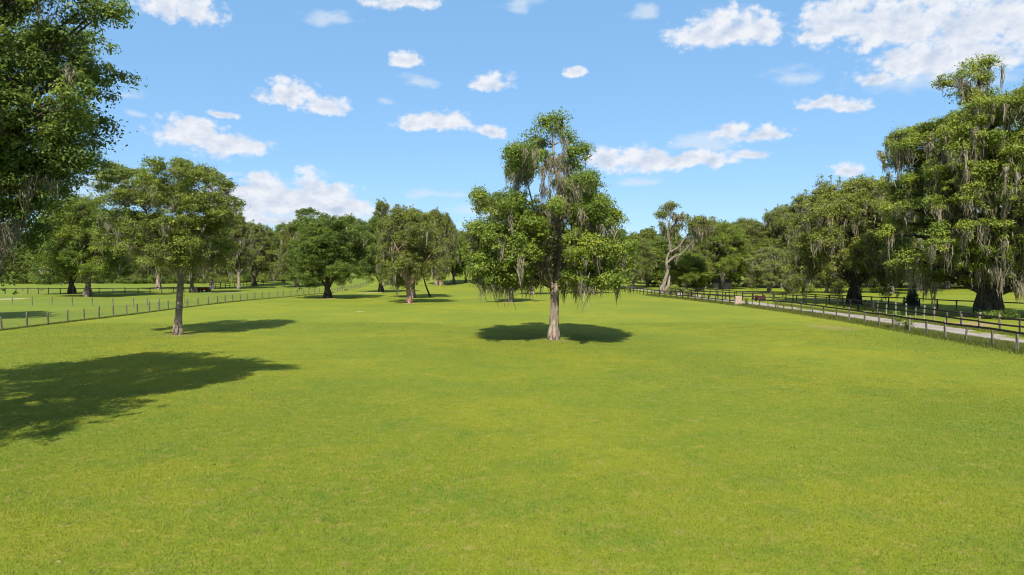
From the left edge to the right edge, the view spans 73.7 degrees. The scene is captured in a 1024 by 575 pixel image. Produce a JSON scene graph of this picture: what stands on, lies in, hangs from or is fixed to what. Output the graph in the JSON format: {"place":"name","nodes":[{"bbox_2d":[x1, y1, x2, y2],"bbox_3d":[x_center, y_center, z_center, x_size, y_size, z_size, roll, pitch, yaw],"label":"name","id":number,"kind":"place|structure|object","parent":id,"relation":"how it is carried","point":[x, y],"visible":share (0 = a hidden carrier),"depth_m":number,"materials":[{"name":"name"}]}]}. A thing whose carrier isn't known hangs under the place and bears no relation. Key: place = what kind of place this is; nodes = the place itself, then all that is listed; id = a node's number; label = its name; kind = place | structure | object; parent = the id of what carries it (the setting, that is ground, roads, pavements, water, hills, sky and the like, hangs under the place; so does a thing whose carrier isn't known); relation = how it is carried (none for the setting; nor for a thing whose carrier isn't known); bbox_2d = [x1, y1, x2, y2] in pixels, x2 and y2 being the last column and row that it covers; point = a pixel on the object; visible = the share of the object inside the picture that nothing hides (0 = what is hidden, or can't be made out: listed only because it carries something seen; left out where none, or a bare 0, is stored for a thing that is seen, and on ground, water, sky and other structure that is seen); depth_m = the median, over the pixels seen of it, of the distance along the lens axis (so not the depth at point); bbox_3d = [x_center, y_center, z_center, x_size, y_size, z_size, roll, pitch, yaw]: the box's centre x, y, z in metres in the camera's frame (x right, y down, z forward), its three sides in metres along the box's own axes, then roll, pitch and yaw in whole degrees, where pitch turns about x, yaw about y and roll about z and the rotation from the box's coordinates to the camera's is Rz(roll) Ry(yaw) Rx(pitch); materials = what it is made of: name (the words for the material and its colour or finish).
{"place":"outdoors","nodes":[
{"label":"outdoors","id":0,"kind":"place"},
{"bbox_2d":[0,292,334,330],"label":"fence","id":1,"kind":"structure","parent":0,"point":[20,327],"depth_m":73.93,"materials":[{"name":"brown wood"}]},
{"bbox_2d":[0,272,1023,574],"bbox_3d":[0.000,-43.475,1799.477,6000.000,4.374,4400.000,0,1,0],"label":"ground","id":2,"kind":"structure","parent":0,"point":[450,304],"depth_m":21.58,"materials":[{"name":"green plant"}]},
{"bbox_2d":[1,242,19,276],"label":"oak tree","id":3,"kind":"object","parent":2,"relation":"on","point":[6,261],"visible":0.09,"depth_m":260.10,"materials":[{"name":"green plant"}]},
{"bbox_2d":[0,276,24,283],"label":"undergrowth bush","id":4,"kind":"object","parent":2,"relation":"on","point":[1,281],"visible":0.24,"depth_m":247.10,"materials":[{"name":"green plant"}]},
{"bbox_2d":[3,272,25,283],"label":"understory bush","id":5,"kind":"object","parent":2,"relation":"on","point":[11,280],"visible":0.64,"depth_m":242.37,"materials":[{"name":"green plant"}]},
{"bbox_2d":[8,231,46,282],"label":"oak tree","id":6,"kind":"object","parent":2,"relation":"on","point":[10,265],"visible":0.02,"depth_m":255.20,"materials":[{"name":"green plant"}]},
{"bbox_2d":[22,272,36,283],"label":"undergrowth bush","id":7,"kind":"object","parent":2,"relation":"on","point":[25,276],"visible":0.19,"depth_m":248.04,"materials":[{"name":"green plant"}]},
{"bbox_2d":[4,246,63,282],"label":"oak tree","id":8,"kind":"object","parent":2,"relation":"on","point":[24,269],"visible":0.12,"depth_m":251.83,"materials":[{"name":"green plant"}]},
{"bbox_2d":[34,276,63,284],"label":"undergrowth bush","id":9,"kind":"object","parent":2,"relation":"on","point":[44,281],"visible":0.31,"depth_m":236.22,"materials":[{"name":"green plant"}]},
{"bbox_2d":[52,277,79,283],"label":"undergrowth bush","id":10,"kind":"object","parent":2,"relation":"on","point":[65,282],"visible":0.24,"depth_m":239.71,"materials":[{"name":"green plant"}]},
{"bbox_2d":[12,198,122,293],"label":"oak tree","id":11,"kind":"object","parent":2,"relation":"on","point":[71,289],"visible":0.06,"depth_m":137.97,"materials":[{"name":"green plant"}]},
{"bbox_2d":[0,0,147,294],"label":"oak tree","id":12,"kind":"object","parent":2,"relation":"on","point":[38,51],"visible":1,"depth_m":21.95,"materials":[{"name":"green plant"}]},
{"bbox_2d":[0,296,159,306],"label":"wire fence","id":13,"kind":"object","parent":2,"relation":"on","point":[92,299],"visible":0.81,"depth_m":94.47,"materials":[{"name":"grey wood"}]},
{"bbox_2d":[27,192,146,296],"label":"oak tree","id":14,"kind":"object","parent":2,"relation":"on","point":[74,256],"visible":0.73,"depth_m":124.18,"materials":[{"name":"green plant"}]},
{"bbox_2d":[0,287,176,293],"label":"rail fence","id":15,"kind":"object","parent":2,"relation":"on","point":[82,288],"visible":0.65,"depth_m":142.43,"materials":[{"name":"black paint"}]},
{"bbox_2d":[91,272,117,283],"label":"undergrowth bush","id":16,"kind":"object","parent":2,"relation":"on","point":[102,280],"visible":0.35,"depth_m":246.97,"materials":[{"name":"green plant"}]},
{"bbox_2d":[107,275,133,283],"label":"undergrowth bush","id":17,"kind":"object","parent":2,"relation":"on","point":[118,281],"visible":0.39,"depth_m":245.12,"materials":[{"name":"green plant"}]},
{"bbox_2d":[119,276,147,283],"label":"undergrowth bush","id":18,"kind":"object","parent":2,"relation":"on","point":[138,280],"visible":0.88,"depth_m":241.91,"materials":[{"name":"green plant"}]},
{"bbox_2d":[132,264,169,282],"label":"oak tree","id":19,"kind":"object","parent":2,"relation":"on","point":[143,274],"visible":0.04,"depth_m":250.58,"materials":[{"name":"green plant"}]},
{"bbox_2d":[126,212,176,288],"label":"oak tree","id":20,"kind":"object","parent":2,"relation":"on","point":[141,268],"visible":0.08,"depth_m":176.39,"materials":[{"name":"green plant"}]},
{"bbox_2d":[140,273,170,282],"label":"undergrowth bush","id":21,"kind":"object","parent":2,"relation":"on","point":[144,275],"visible":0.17,"depth_m":246.91,"materials":[{"name":"green plant"}]},
{"bbox_2d":[147,273,177,283],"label":"undergrowth bush","id":22,"kind":"object","parent":2,"relation":"on","point":[162,281],"visible":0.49,"depth_m":240.98,"materials":[{"name":"green plant"}]},
{"bbox_2d":[86,154,250,334],"bbox_3d":[-26.155,-3.112,52.610,10.475,13.758,11.536,0,1,0],"label":"oak tree","id":23,"kind":"object","parent":2,"relation":"on","point":[179,250],"visible":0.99,"depth_m":49.99,"materials":[{"name":"green plant"}]},
{"bbox_2d":[0,281,367,328],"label":"wire fence","id":24,"kind":"object","parent":2,"relation":"on","point":[98,312],"visible":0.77,"depth_m":80.81,"materials":[{"name":"grey wood"}]},
{"bbox_2d":[153,214,225,292],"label":"oak tree","id":25,"kind":"object","parent":2,"relation":"on","point":[213,273],"visible":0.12,"depth_m":147.99,"materials":[{"name":"green plant"}]},
{"bbox_2d":[175,276,204,283],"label":"undergrowth bush","id":26,"kind":"object","parent":2,"relation":"on","point":[187,281],"visible":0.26,"depth_m":237.04,"materials":[{"name":"green plant"}]},
{"bbox_2d":[197,287,211,291],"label":"farm wagon","id":27,"kind":"object","parent":2,"relation":"on","point":[206,289],"visible":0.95,"depth_m":156.51,"materials":[{"name":"orange paint"}]},
{"bbox_2d":[188,216,246,288],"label":"oak tree","id":28,"kind":"object","parent":2,"relation":"on","point":[230,270],"visible":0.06,"depth_m":176.04,"materials":[{"name":"green plant"}]},
{"bbox_2d":[215,274,226,282],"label":"understory bush","id":29,"kind":"object","parent":2,"relation":"on","point":[221,278],"visible":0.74,"depth_m":239.79,"materials":[{"name":"green plant"}]},
{"bbox_2d":[229,276,242,282],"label":"understory bush","id":30,"kind":"object","parent":2,"relation":"on","point":[234,280],"visible":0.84,"depth_m":236.91,"materials":[{"name":"green plant"}]},
{"bbox_2d":[224,211,263,288],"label":"oak tree","id":31,"kind":"object","parent":2,"relation":"on","point":[242,239],"visible":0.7,"depth_m":174.70,"materials":[{"name":"green plant"}]},
{"bbox_2d":[233,272,259,281],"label":"undergrowth bush","id":32,"kind":"object","parent":2,"relation":"on","point":[245,278],"visible":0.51,"depth_m":244.16,"materials":[{"name":"green plant"}]},
{"bbox_2d":[235,219,281,285],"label":"oak tree","id":33,"kind":"object","parent":2,"relation":"on","point":[265,237],"visible":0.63,"depth_m":199.12,"materials":[{"name":"green plant"}]},
{"bbox_2d":[215,279,304,287],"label":"rail fence","id":34,"kind":"object","parent":2,"relation":"on","point":[243,284],"visible":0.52,"depth_m":200.08,"materials":[{"name":"black paint"}]},
{"bbox_2d":[256,272,268,282],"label":"understory bush","id":35,"kind":"object","parent":2,"relation":"on","point":[260,278],"visible":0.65,"depth_m":228.13,"materials":[{"name":"green plant"}]},
{"bbox_2d":[257,231,281,279],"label":"oak tree","id":36,"kind":"object","parent":2,"relation":"on","point":[276,235],"visible":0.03,"depth_m":248.12,"materials":[{"name":"green plant"}]},
{"bbox_2d":[276,275,288,282],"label":"understory bush","id":37,"kind":"object","parent":2,"relation":"on","point":[280,277],"visible":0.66,"depth_m":222.35,"materials":[{"name":"green plant"}]},
{"bbox_2d":[274,221,291,234],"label":"oak tree","id":38,"kind":"object","parent":2,"relation":"on","point":[278,227],"visible":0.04,"depth_m":289.12,"materials":[{"name":"green plant"}]},
{"bbox_2d":[273,220,308,286],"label":"oak tree","id":39,"kind":"object","parent":2,"relation":"on","point":[280,264],"visible":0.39,"depth_m":186.54,"materials":[{"name":"green plant"}]},
{"bbox_2d":[294,207,319,216],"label":"tree","id":40,"kind":"object","parent":2,"relation":"on","point":[305,211],"visible":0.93,"depth_m":283.66,"materials":[{"name":"green plant"}]},
{"bbox_2d":[281,212,372,297],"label":"oak tree","id":41,"kind":"object","parent":2,"relation":"on","point":[323,247],"visible":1,"depth_m":118.45,"materials":[{"name":"green plant"}]},
{"bbox_2d":[337,213,368,274],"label":"oak tree","id":42,"kind":"object","parent":2,"relation":"on","point":[354,233],"visible":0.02,"depth_m":289.06,"materials":[{"name":"green plant"}]},
{"bbox_2d":[352,215,394,291],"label":"oak tree","id":43,"kind":"object","parent":2,"relation":"on","point":[371,243],"visible":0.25,"depth_m":149.84,"materials":[{"name":"green plant"}]},
{"bbox_2d":[372,197,390,285],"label":"oak tree","id":44,"kind":"object","parent":2,"relation":"on","point":[382,207],"visible":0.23,"depth_m":192.32,"materials":[{"name":"green plant"}]},
{"bbox_2d":[375,213,449,297],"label":"oak tree","id":45,"kind":"object","parent":2,"relation":"on","point":[442,272],"visible":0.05,"depth_m":123.93,"materials":[{"name":"green plant"}]},
{"bbox_2d":[373,204,453,302],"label":"oak tree","id":46,"kind":"object","parent":2,"relation":"on","point":[413,225],"visible":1,"depth_m":101.78,"materials":[{"name":"green plant"}]},
{"bbox_2d":[423,278,430,296],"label":"ladder","id":47,"kind":"object","parent":2,"relation":"on","point":[429,294],"visible":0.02,"depth_m":127.90,"materials":[{"name":"green wood"}]},
{"bbox_2d":[428,206,448,284],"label":"oak tree","id":48,"kind":"object","parent":2,"relation":"on","point":[435,211],"visible":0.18,"depth_m":195.18,"materials":[{"name":"green plant"}]},
{"bbox_2d":[430,212,459,284],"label":"oak tree","id":49,"kind":"object","parent":2,"relation":"on","point":[451,232],"visible":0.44,"depth_m":194.59,"materials":[{"name":"green plant"}]},
{"bbox_2d":[439,230,470,283],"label":"oak tree","id":50,"kind":"object","parent":2,"relation":"on","point":[460,239],"visible":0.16,"depth_m":201.34,"materials":[{"name":"green plant"}]},
{"bbox_2d":[454,231,469,282],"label":"oak tree","id":51,"kind":"object","parent":2,"relation":"on","point":[460,271],"visible":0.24,"depth_m":204.10,"materials":[{"name":"green plant"}]},
{"bbox_2d":[7,316,1000,564],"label":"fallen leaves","id":52,"kind":"object","parent":2,"relation":"on","point":[30,492],"visible":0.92,"depth_m":24.57,"materials":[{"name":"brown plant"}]},
{"bbox_2d":[456,106,642,339],"bbox_3d":[2.637,-4.532,48.359,13.425,16.844,15.027,0,1,0],"label":"oak tree","id":53,"kind":"object","parent":2,"relation":"on","point":[515,231],"visible":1,"depth_m":45.10,"materials":[{"name":"green plant"}]},
{"bbox_2d":[613,228,628,237],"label":"oak tree","id":54,"kind":"object","parent":2,"relation":"on","point":[622,231],"visible":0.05,"depth_m":316.77,"materials":[{"name":"green plant"}]},
{"bbox_2d":[626,234,656,288],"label":"oak tree","id":55,"kind":"object","parent":2,"relation":"on","point":[642,267],"visible":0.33,"depth_m":177.13,"materials":[{"name":"green plant"}]},
{"bbox_2d":[633,226,662,282],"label":"oak tree","id":56,"kind":"object","parent":2,"relation":"on","point":[646,233],"visible":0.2,"depth_m":218.65,"materials":[{"name":"green plant"}]},
{"bbox_2d":[644,244,669,286],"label":"oak tree","id":57,"kind":"object","parent":2,"relation":"on","point":[653,272],"visible":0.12,"depth_m":190.23,"materials":[{"name":"green plant"}]},
{"bbox_2d":[642,236,685,286],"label":"oak tree","id":58,"kind":"object","parent":2,"relation":"on","point":[664,248],"visible":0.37,"depth_m":191.73,"materials":[{"name":"green plant"}]},
{"bbox_2d":[606,284,734,302],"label":"rail fence","id":59,"kind":"object","parent":2,"relation":"on","point":[695,296],"visible":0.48,"depth_m":115.51,"materials":[{"name":"black paint"}]},
{"bbox_2d":[655,230,686,248],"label":"oak tree","id":60,"kind":"object","parent":2,"relation":"on","point":[677,235],"visible":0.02,"depth_m":219.73,"materials":[{"name":"green plant"}]},
{"bbox_2d":[667,285,681,293],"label":"round shrub","id":61,"kind":"object","parent":2,"relation":"on","point":[676,287],"visible":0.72,"depth_m":142.28,"materials":[{"name":"green plant"}]},
{"bbox_2d":[662,248,689,286],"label":"oak tree","id":62,"kind":"object","parent":2,"relation":"on","point":[674,252],"visible":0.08,"depth_m":192.76,"materials":[{"name":"green plant"}]},
{"bbox_2d":[653,200,714,292],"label":"snag tree","id":63,"kind":"object","parent":2,"relation":"on","point":[668,208],"visible":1,"depth_m":145.88,"materials":[{"name":"green plant"}]},
{"bbox_2d":[659,250,718,288],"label":"oak tree","id":64,"kind":"object","parent":2,"relation":"on","point":[690,266],"visible":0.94,"depth_m":154.44,"materials":[{"name":"green plant"}]},
{"bbox_2d":[683,288,694,295],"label":"round shrub","id":65,"kind":"object","parent":2,"relation":"on","point":[687,290],"visible":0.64,"depth_m":130.98,"materials":[{"name":"green plant"}]},
{"bbox_2d":[690,278,707,291],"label":"dark shrub","id":66,"kind":"object","parent":2,"relation":"on","point":[695,285],"visible":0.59,"depth_m":156.49,"materials":[{"name":"green plant"}]},
{"bbox_2d":[684,244,727,283],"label":"oak tree","id":67,"kind":"object","parent":2,"relation":"on","point":[718,277],"visible":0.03,"depth_m":196.03,"materials":[{"name":"green plant"}]},
{"bbox_2d":[686,216,730,288],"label":"oak tree","id":68,"kind":"object","parent":2,"relation":"on","point":[708,245],"visible":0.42,"depth_m":175.98,"materials":[{"name":"green plant"}]},
{"bbox_2d":[712,279,731,288],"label":"shed","id":69,"kind":"structure","parent":2,"relation":"on","point":[717,283],"depth_m":181.76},
{"bbox_2d":[693,219,754,288],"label":"oak tree","id":70,"kind":"object","parent":2,"relation":"on","point":[729,241],"visible":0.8,"depth_m":174.56,"materials":[{"name":"green plant"}]},
{"bbox_2d":[723,265,743,285],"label":"oak tree","id":71,"kind":"object","parent":2,"relation":"on","point":[737,282],"visible":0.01,"depth_m":198.18,"materials":[{"name":"green plant"}]},
{"bbox_2d":[734,296,741,304],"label":"stone slab","id":72,"kind":"structure","parent":2,"relation":"on","point":[738,299],"depth_m":97.20,"materials":[{"name":"beige stone"}]},
{"bbox_2d":[732,216,767,286],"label":"oak tree","id":73,"kind":"object","parent":2,"relation":"on","point":[751,225],"visible":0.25,"depth_m":192.22,"materials":[{"name":"green plant"}]},
{"bbox_2d":[751,295,765,300],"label":"garden cart","id":74,"kind":"object","parent":2,"relation":"on","point":[759,298],"visible":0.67,"depth_m":110.33,"materials":[{"name":"red paint"}]},
{"bbox_2d":[745,236,793,286],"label":"oak tree","id":75,"kind":"object","parent":2,"relation":"on","point":[765,243],"visible":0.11,"depth_m":186.65,"materials":[{"name":"green plant"}]},
{"bbox_2d":[670,288,873,311],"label":"rail fence","id":76,"kind":"object","parent":2,"relation":"on","point":[815,300],"visible":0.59,"depth_m":100.26,"materials":[{"name":"black paint"}]},
{"bbox_2d":[743,245,802,292],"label":"oak tree","id":77,"kind":"object","parent":2,"relation":"on","point":[764,263],"visible":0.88,"depth_m":150.28,"materials":[{"name":"green plant"}]},
{"bbox_2d":[754,204,799,287],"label":"oak tree","id":78,"kind":"object","parent":2,"relation":"on","point":[768,217],"visible":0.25,"depth_m":189.70,"materials":[{"name":"green plant"}]},
{"bbox_2d":[769,295,785,307],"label":"weedy sapling","id":79,"kind":"object","parent":2,"relation":"on","point":[777,304],"visible":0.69,"depth_m":86.07,"materials":[{"name":"green plant"}]},
{"bbox_2d":[781,284,801,291],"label":"grey shrub","id":80,"kind":"object","parent":2,"relation":"on","point":[800,287],"visible":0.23,"depth_m":153.01,"materials":[{"name":"green plant"}]},
{"bbox_2d":[771,190,814,274],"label":"oak tree","id":81,"kind":"object","parent":2,"relation":"on","point":[786,222],"visible":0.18,"depth_m":183.71,"materials":[{"name":"green plant"}]},
{"bbox_2d":[801,282,814,292],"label":"yellow shrub","id":82,"kind":"object","parent":2,"relation":"on","point":[811,288],"visible":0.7,"depth_m":145.24,"materials":[{"name":"green plant"}]},
{"bbox_2d":[621,285,1023,342],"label":"gravel lane","id":83,"kind":"structure","parent":2,"relation":"on","point":[953,330],"depth_m":61.54,"materials":[{"name":"grey gravel"}]},
{"bbox_2d":[802,259,846,292],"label":"oak tree","id":84,"kind":"object","parent":2,"relation":"on","point":[819,278],"visible":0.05,"depth_m":149.11,"materials":[{"name":"green plant"}]},
{"bbox_2d":[645,293,1023,356],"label":"fence","id":85,"kind":"object","parent":2,"relation":"on","point":[981,342],"visible":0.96,"depth_m":58.67,"materials":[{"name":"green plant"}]},
{"bbox_2d":[780,171,923,303],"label":"live oak","id":86,"kind":"object","parent":2,"relation":"on","point":[832,220],"visible":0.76,"depth_m":96.56,"materials":[{"name":"green plant"}]},
{"bbox_2d":[691,287,1022,309],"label":"rail fence","id":87,"kind":"object","parent":2,"relation":"on","point":[745,291],"visible":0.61,"depth_m":98.06,"materials":[{"name":"black paint"}]},
{"bbox_2d":[749,303,1023,345],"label":"verge grass","id":88,"kind":"structure","parent":2,"relation":"on","point":[917,321],"depth_m":61.20,"materials":[{"name":"green plant"}]},
{"bbox_2d":[752,298,1023,349],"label":"rail fence","id":89,"kind":"object","parent":2,"relation":"on","point":[909,318],"visible":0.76,"depth_m":53.55,"materials":[{"name":"brown wood"}]},
{"bbox_2d":[862,212,926,293],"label":"oak tree","id":90,"kind":"object","parent":2,"relation":"on","point":[918,243],"depth_m":141.02,"materials":[{"name":"green plant"}]},
{"bbox_2d":[874,278,915,286],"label":"oak tree","id":91,"kind":"object","parent":2,"relation":"on","point":[901,283],"visible":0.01,"depth_m":199.69,"materials":[{"name":"green plant"}]},
{"bbox_2d":[889,310,903,327],"bbox_3d":[32.384,2.746,57.312,1.154,1.631,1.266,0,1,0],"label":"weedy sapling","id":92,"kind":"object","parent":2,"relation":"on","point":[898,319],"visible":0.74,"depth_m":57.40,"materials":[{"name":"green plant"}]},
{"bbox_2d":[901,319,914,329],"bbox_3d":[32.231,3.076,55.530,0.944,1.067,1.066,-1,2,-19],"label":"weedy sapling","id":93,"kind":"object","parent":2,"relation":"on","point":[905,323],"visible":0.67,"depth_m":55.45,"materials":[{"name":"green plant"}]},
{"bbox_2d":[901,288,920,308],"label":"juniper shrub","id":94,"kind":"object","parent":2,"relation":"on","point":[912,299],"visible":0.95,"depth_m":87.27,"materials":[{"name":"green plant"}]},
{"bbox_2d":[894,213,965,290],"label":"oak tree","id":95,"kind":"object","parent":2,"relation":"on","point":[927,231],"visible":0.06,"depth_m":156.27,"materials":[{"name":"green plant"}]},
{"bbox_2d":[872,51,1023,315],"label":"live oak","id":96,"kind":"object","parent":2,"relation":"on","point":[954,174],"visible":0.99,"depth_m":69.50,"materials":[{"name":"green plant"}]},
{"bbox_2d":[876,301,1023,334],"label":"rail fence","id":97,"kind":"object","parent":2,"relation":"on","point":[979,315],"visible":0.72,"depth_m":60.92,"materials":[{"name":"brown wood"}]},
{"bbox_2d":[923,214,981,288],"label":"oak tree","id":98,"kind":"object","parent":2,"relation":"on","point":[947,284],"depth_m":177.72,"materials":[{"name":"green plant"}]},
{"bbox_2d":[974,308,1020,319],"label":"fern shrub","id":99,"kind":"object","parent":2,"relation":"on","point":[1010,313],"visible":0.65,"depth_m":69.50,"materials":[{"name":"green plant"}]},
{"bbox_2d":[1,0,1023,239],"label":"sky","id":100,"kind":"structure","parent":0,"point":[729,110],"materials":[{"name":"blue"}]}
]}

